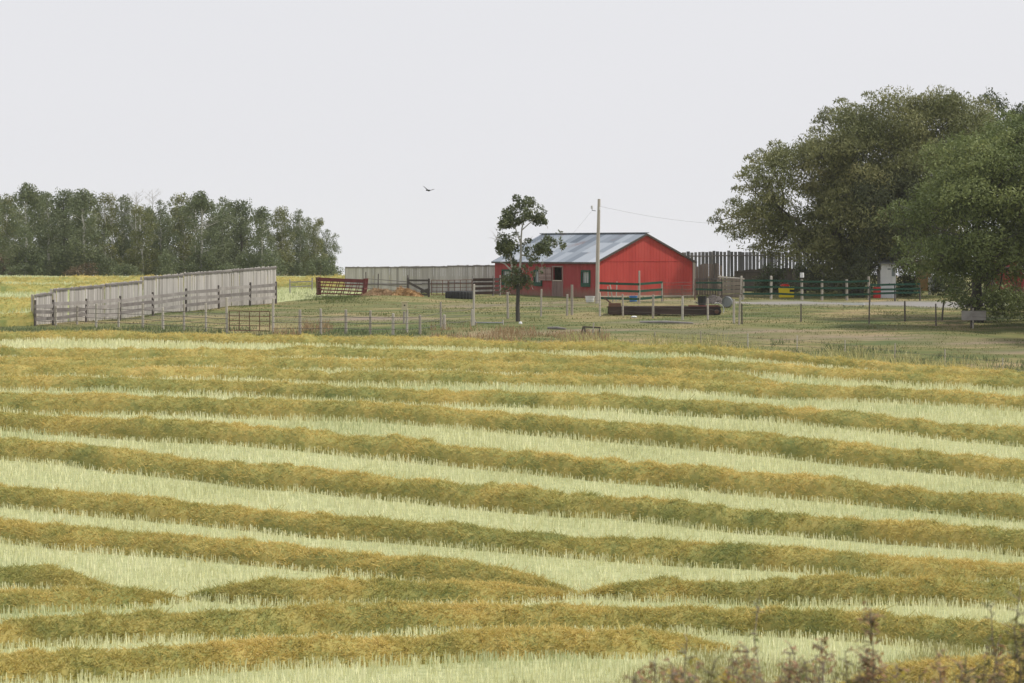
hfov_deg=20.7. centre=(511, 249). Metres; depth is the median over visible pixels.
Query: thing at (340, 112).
sky
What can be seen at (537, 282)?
window
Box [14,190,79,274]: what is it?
poplar tree
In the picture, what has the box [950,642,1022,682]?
shrub
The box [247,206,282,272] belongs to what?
poplar tree
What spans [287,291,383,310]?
bank grass
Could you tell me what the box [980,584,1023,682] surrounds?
shrub
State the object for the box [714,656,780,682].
shrub
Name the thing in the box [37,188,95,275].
poplar tree
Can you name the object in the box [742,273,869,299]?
green rail fence
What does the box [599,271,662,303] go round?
green rail fence
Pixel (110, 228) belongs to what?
poplar tree
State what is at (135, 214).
bare tree
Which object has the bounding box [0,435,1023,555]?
windrow
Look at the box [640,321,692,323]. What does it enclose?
pole
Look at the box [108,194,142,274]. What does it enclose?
poplar tree
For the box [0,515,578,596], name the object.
windrow
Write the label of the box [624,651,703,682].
shrub
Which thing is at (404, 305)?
nest box
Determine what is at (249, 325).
gate
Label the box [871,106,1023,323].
elm tree
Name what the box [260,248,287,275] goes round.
bush
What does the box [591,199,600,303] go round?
utility pole
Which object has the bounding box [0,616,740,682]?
windrow
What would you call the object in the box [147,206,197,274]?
poplar tree
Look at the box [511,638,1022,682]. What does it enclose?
verge grass
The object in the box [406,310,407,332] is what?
fence post
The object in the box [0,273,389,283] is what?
windrow
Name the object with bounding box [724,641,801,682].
shrub
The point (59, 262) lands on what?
bush
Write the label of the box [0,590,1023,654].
windrow
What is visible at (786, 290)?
yellow bin
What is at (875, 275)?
bush
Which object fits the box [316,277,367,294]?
hay feeder
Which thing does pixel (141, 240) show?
poplar tree
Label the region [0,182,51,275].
poplar tree
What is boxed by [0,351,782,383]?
windrow
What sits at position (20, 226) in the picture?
poplar tree
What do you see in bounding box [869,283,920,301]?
green rail fence
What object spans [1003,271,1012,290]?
door
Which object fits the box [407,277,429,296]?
timber gate
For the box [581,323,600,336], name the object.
wooden stand
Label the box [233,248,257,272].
bush
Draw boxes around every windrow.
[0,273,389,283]
[0,275,389,293]
[0,294,56,312]
[0,311,33,326]
[0,327,1023,377]
[0,340,1023,390]
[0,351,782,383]
[0,359,1023,411]
[0,371,1023,446]
[0,388,1023,483]
[0,408,1023,521]
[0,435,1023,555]
[0,482,1023,583]
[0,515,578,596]
[0,562,121,589]
[0,581,193,613]
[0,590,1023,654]
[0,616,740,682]
[184,571,570,606]
[569,570,1023,609]
[835,649,1023,682]
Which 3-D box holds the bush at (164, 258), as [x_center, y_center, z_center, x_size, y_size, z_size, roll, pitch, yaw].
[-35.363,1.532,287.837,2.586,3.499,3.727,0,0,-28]
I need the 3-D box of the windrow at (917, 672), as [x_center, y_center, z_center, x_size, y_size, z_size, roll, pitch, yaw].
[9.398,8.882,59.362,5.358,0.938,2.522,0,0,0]
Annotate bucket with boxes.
[697,296,706,304]
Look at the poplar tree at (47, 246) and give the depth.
295.83 m
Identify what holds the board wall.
on the ground at (886, 338)
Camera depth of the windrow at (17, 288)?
202.34 m
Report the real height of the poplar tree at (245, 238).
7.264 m
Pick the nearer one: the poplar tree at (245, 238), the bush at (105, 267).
the bush at (105, 267)
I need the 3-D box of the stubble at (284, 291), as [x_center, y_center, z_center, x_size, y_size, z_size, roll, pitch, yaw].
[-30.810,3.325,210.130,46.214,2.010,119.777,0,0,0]
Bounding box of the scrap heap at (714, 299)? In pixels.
[694,294,721,303]
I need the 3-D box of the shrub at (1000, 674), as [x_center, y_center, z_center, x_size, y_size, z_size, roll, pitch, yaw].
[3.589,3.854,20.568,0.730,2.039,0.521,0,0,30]
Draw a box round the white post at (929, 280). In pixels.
[928,277,930,294]
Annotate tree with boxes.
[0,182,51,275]
[0,193,23,275]
[0,196,4,273]
[0,198,16,271]
[1,202,35,275]
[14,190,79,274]
[26,192,65,276]
[32,208,75,275]
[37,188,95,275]
[52,188,112,275]
[56,207,87,268]
[75,208,99,252]
[86,208,110,275]
[88,192,123,274]
[98,196,138,275]
[99,193,120,275]
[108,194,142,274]
[119,204,160,275]
[126,188,143,250]
[126,219,150,268]
[132,207,172,257]
[143,189,160,240]
[143,200,178,275]
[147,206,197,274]
[153,210,174,248]
[161,192,200,273]
[172,190,233,271]
[173,195,231,258]
[203,196,244,275]
[205,212,230,260]
[209,197,269,268]
[214,201,246,256]
[236,217,255,259]
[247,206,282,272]
[248,219,276,265]
[267,206,296,275]
[272,215,294,274]
[284,209,313,275]
[286,225,308,263]
[297,217,321,275]
[300,217,328,275]
[313,246,337,271]
[317,228,341,275]
[490,194,566,321]
[706,84,999,293]
[826,164,930,297]
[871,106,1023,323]
[974,87,1023,250]
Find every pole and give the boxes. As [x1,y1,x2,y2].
[547,327,565,329]
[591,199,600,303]
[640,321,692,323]
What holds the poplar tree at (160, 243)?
on the ground at (886, 338)
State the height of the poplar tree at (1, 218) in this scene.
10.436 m
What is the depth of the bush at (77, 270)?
287.16 m
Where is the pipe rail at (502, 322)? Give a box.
[475,320,503,324]
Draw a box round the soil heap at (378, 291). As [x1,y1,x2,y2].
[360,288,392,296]
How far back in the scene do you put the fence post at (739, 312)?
149.66 m
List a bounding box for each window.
[501,269,510,284]
[533,270,541,285]
[581,270,590,286]
[887,267,895,276]
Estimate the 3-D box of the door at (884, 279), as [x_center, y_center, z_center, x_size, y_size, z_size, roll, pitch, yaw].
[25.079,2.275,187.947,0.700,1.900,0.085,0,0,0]
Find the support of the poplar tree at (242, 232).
on the ground at (886, 338)
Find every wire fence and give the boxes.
[36,297,227,332]
[272,298,472,334]
[403,284,734,326]
[654,331,1022,370]
[662,280,695,297]
[741,301,1023,327]
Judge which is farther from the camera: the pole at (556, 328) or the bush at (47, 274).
the bush at (47, 274)
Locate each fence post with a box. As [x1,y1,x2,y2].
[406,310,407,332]
[571,285,572,314]
[738,295,740,324]
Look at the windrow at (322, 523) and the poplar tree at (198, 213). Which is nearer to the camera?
the windrow at (322, 523)
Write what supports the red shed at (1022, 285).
on the ground at (886, 338)
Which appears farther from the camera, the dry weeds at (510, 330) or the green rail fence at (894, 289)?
the green rail fence at (894, 289)
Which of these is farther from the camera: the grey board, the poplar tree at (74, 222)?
the poplar tree at (74, 222)
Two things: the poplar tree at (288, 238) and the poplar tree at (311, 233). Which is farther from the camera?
the poplar tree at (311, 233)
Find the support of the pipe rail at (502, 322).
on the ground at (886, 338)
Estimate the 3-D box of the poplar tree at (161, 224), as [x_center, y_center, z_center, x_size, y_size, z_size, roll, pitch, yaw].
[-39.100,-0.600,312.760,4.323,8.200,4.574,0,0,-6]
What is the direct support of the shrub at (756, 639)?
on the ground at (886, 338)
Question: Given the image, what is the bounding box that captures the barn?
[491,232,696,297]
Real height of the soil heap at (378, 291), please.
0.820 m
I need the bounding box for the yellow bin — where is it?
[778,284,794,296]
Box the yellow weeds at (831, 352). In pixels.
[557,329,1023,370]
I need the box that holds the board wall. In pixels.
[734,268,841,291]
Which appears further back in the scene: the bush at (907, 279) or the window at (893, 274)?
the bush at (907, 279)
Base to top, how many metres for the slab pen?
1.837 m
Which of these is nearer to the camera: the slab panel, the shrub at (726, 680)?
the shrub at (726, 680)
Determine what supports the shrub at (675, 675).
on the ground at (886, 338)
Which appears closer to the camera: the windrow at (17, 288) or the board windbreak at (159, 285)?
the board windbreak at (159, 285)
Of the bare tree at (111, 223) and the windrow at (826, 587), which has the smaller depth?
the windrow at (826, 587)
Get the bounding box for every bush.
[0,253,16,275]
[3,263,39,275]
[21,246,47,275]
[38,266,61,275]
[51,250,77,276]
[62,261,98,275]
[80,259,108,275]
[96,254,120,275]
[109,263,143,275]
[131,249,153,275]
[156,248,181,274]
[171,261,203,274]
[196,254,227,271]
[216,262,241,274]
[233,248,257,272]
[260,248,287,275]
[276,262,303,275]
[300,254,336,275]
[322,263,343,274]
[752,260,787,292]
[784,258,835,292]
[840,274,876,292]
[896,269,925,295]
[927,273,971,295]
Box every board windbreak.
[31,266,276,324]
[345,265,494,292]
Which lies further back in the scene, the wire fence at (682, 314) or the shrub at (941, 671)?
the wire fence at (682, 314)
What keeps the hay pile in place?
on the ground at (886, 338)
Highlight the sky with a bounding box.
[0,0,1023,275]
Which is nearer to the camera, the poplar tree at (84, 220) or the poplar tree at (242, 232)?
the poplar tree at (242, 232)
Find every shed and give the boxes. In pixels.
[874,256,897,297]
[984,260,1023,293]
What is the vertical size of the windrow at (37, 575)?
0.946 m
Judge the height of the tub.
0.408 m
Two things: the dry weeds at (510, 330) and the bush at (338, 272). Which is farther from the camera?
the bush at (338, 272)
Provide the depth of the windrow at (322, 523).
82.98 m
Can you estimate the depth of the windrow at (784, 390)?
115.74 m
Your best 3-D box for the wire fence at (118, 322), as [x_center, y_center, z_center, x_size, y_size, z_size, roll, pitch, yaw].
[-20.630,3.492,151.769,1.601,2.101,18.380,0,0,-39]
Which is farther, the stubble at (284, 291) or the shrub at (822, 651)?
the stubble at (284, 291)
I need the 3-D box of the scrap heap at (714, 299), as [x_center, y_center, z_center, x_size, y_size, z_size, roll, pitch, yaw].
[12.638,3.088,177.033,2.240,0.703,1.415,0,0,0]
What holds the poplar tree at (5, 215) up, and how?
on the ground at (886, 338)
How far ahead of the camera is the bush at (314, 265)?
287.85 m
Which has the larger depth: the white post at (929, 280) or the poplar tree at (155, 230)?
the poplar tree at (155, 230)
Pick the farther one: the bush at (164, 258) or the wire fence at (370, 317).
the bush at (164, 258)
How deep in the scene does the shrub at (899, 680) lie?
20.14 m
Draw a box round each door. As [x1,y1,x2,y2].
[538,267,551,280]
[553,280,561,296]
[880,270,890,297]
[917,274,926,290]
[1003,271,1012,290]
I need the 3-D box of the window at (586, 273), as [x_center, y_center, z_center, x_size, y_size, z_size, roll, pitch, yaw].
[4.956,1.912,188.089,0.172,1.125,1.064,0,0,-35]
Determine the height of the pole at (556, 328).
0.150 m
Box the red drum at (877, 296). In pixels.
[873,287,880,297]
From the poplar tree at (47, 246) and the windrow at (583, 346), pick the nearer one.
the windrow at (583, 346)
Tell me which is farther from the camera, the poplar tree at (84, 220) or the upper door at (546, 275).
the poplar tree at (84, 220)
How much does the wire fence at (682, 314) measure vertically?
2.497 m
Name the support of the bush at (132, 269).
on the ground at (886, 338)
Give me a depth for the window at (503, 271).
195.84 m
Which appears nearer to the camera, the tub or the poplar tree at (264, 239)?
the tub
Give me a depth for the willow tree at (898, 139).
189.06 m
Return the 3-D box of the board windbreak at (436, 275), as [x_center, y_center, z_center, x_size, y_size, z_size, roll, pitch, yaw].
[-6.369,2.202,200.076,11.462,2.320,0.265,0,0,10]
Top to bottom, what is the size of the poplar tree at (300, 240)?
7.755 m
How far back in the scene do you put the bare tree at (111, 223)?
297.98 m
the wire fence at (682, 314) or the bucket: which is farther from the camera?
the bucket
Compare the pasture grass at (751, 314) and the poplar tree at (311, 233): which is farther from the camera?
the poplar tree at (311, 233)
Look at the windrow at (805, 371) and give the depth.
125.49 m
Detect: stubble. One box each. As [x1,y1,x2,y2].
[0,275,389,320]
[0,336,1023,682]
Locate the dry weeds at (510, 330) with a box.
[271,319,609,341]
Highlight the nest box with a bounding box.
[401,301,408,309]
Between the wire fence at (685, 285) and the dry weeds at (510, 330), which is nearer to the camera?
the dry weeds at (510, 330)
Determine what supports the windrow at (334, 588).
on the ground at (886, 338)
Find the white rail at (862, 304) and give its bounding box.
[843,303,863,305]
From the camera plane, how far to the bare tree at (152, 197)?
297.94 m
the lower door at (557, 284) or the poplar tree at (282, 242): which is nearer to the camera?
the lower door at (557, 284)
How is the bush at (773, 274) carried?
on the ground at (886, 338)
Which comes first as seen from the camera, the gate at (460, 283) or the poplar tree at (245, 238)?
the gate at (460, 283)
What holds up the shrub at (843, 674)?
on the ground at (886, 338)
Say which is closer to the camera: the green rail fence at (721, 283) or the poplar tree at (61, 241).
the green rail fence at (721, 283)
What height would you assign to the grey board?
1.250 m
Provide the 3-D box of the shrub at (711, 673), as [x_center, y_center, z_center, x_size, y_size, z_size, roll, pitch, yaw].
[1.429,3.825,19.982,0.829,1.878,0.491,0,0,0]
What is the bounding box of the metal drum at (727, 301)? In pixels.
[722,296,732,306]
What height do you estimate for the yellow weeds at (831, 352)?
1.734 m
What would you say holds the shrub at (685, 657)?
on the ground at (886, 338)
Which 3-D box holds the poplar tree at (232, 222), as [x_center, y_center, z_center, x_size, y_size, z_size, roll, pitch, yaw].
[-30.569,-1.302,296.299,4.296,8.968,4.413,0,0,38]
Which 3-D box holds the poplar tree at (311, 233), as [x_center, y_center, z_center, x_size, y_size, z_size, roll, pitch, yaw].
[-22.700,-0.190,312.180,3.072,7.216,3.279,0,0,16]
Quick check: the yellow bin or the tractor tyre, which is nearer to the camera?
the tractor tyre
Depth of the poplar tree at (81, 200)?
289.95 m
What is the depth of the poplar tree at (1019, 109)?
212.47 m
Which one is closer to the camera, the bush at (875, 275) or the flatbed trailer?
the flatbed trailer
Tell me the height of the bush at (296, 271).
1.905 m
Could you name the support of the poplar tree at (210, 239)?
on the ground at (886, 338)
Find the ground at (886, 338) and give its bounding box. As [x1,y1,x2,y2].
[0,276,1023,682]
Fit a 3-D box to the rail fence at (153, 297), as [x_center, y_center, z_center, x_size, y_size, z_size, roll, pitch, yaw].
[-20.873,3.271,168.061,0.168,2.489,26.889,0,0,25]
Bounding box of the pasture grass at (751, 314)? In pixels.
[17,287,1023,356]
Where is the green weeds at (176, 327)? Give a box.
[1,323,1023,372]
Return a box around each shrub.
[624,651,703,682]
[624,656,685,682]
[666,630,723,682]
[675,655,760,682]
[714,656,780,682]
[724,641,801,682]
[744,592,796,682]
[755,645,832,682]
[776,637,836,682]
[798,657,823,682]
[830,648,864,682]
[849,599,894,682]
[882,659,905,682]
[891,649,980,682]
[946,634,1023,682]
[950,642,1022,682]
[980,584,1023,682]
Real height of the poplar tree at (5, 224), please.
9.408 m
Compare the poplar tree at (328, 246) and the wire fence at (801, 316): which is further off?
the poplar tree at (328, 246)
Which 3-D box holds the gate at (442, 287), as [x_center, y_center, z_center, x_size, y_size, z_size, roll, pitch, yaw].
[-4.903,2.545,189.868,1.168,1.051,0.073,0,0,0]
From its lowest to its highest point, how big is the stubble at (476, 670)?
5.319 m
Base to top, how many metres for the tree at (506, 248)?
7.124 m
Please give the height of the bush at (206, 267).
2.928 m
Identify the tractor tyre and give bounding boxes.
[445,291,472,298]
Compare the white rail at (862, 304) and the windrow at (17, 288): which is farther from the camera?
the windrow at (17, 288)
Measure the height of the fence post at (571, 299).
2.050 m
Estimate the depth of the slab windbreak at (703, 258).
206.26 m
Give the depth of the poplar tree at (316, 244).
290.42 m
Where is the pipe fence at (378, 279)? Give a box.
[365,272,407,290]
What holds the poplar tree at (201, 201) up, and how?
on the ground at (886, 338)
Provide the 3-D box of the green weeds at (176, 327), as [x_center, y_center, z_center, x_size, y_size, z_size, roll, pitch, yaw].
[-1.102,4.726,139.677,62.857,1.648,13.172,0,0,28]
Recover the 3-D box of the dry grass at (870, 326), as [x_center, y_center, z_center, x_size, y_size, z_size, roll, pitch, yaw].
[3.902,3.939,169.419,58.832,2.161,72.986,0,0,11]
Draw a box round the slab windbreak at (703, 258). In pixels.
[682,251,839,289]
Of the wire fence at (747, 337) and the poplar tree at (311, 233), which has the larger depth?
the poplar tree at (311, 233)
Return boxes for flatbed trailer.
[604,297,723,315]
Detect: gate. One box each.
[229,310,269,330]
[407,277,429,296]
[431,280,447,294]
[449,279,471,290]
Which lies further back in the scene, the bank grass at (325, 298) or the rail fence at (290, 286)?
the rail fence at (290, 286)
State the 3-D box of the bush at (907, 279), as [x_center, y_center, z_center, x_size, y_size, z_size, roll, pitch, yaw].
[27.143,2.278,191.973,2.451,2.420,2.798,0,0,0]
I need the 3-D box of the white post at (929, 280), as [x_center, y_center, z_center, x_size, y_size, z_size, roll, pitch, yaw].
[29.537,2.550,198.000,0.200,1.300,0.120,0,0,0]
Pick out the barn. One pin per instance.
(625, 257)
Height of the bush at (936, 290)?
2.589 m
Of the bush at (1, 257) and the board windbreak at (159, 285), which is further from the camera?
the bush at (1, 257)
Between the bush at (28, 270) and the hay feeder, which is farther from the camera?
the bush at (28, 270)
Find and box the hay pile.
[391,285,423,296]
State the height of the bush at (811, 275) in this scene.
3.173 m
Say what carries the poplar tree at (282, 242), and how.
on the ground at (886, 338)
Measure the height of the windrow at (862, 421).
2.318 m
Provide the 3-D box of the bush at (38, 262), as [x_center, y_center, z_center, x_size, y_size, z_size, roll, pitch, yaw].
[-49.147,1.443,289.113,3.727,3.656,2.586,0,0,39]
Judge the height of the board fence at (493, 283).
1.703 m
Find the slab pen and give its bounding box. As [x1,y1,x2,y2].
[717,275,743,299]
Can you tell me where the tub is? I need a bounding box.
[585,296,594,301]
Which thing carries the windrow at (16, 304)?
on the ground at (886, 338)
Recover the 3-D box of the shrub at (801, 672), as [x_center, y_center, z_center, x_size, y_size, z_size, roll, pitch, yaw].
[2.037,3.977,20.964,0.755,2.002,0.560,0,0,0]
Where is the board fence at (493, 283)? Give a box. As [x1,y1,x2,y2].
[472,275,500,295]
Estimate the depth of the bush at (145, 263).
291.00 m
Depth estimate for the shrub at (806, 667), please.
20.06 m
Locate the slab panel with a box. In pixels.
[696,263,721,294]
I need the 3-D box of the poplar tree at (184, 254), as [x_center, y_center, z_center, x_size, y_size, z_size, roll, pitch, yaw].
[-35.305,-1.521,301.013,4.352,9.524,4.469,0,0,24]
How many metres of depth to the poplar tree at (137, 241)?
305.87 m
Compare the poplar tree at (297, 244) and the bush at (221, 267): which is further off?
the poplar tree at (297, 244)
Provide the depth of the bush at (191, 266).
288.83 m
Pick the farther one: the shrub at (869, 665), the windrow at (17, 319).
the windrow at (17, 319)
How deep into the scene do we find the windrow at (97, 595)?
73.33 m
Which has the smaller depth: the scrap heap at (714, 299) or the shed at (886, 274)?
the scrap heap at (714, 299)
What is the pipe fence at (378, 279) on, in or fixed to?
on the ground at (886, 338)
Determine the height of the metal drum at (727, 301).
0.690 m
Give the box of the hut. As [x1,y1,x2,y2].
[915,270,930,290]
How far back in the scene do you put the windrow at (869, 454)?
103.41 m
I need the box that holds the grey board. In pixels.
[961,308,985,327]
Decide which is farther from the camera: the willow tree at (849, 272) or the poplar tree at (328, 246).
the poplar tree at (328, 246)
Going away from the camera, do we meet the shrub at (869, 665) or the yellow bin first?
the shrub at (869, 665)
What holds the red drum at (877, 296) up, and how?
on the ground at (886, 338)
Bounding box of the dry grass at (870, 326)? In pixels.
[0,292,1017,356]
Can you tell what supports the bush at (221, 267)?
on the ground at (886, 338)
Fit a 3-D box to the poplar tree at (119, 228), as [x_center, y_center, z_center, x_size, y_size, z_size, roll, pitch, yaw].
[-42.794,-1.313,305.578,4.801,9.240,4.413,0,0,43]
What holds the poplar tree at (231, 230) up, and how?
on the ground at (886, 338)
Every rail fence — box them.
[34,281,276,325]
[289,278,312,292]
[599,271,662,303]
[694,278,722,298]
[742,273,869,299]
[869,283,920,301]
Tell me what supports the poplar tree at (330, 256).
on the ground at (886, 338)
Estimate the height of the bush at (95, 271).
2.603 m
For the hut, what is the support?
on the ground at (886, 338)
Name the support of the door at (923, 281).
in the hut
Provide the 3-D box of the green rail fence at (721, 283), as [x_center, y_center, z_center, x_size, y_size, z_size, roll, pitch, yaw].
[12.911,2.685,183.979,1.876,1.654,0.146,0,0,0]
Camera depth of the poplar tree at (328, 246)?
296.56 m
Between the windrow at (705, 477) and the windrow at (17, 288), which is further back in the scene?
the windrow at (17, 288)
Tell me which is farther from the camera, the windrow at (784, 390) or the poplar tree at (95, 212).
the poplar tree at (95, 212)

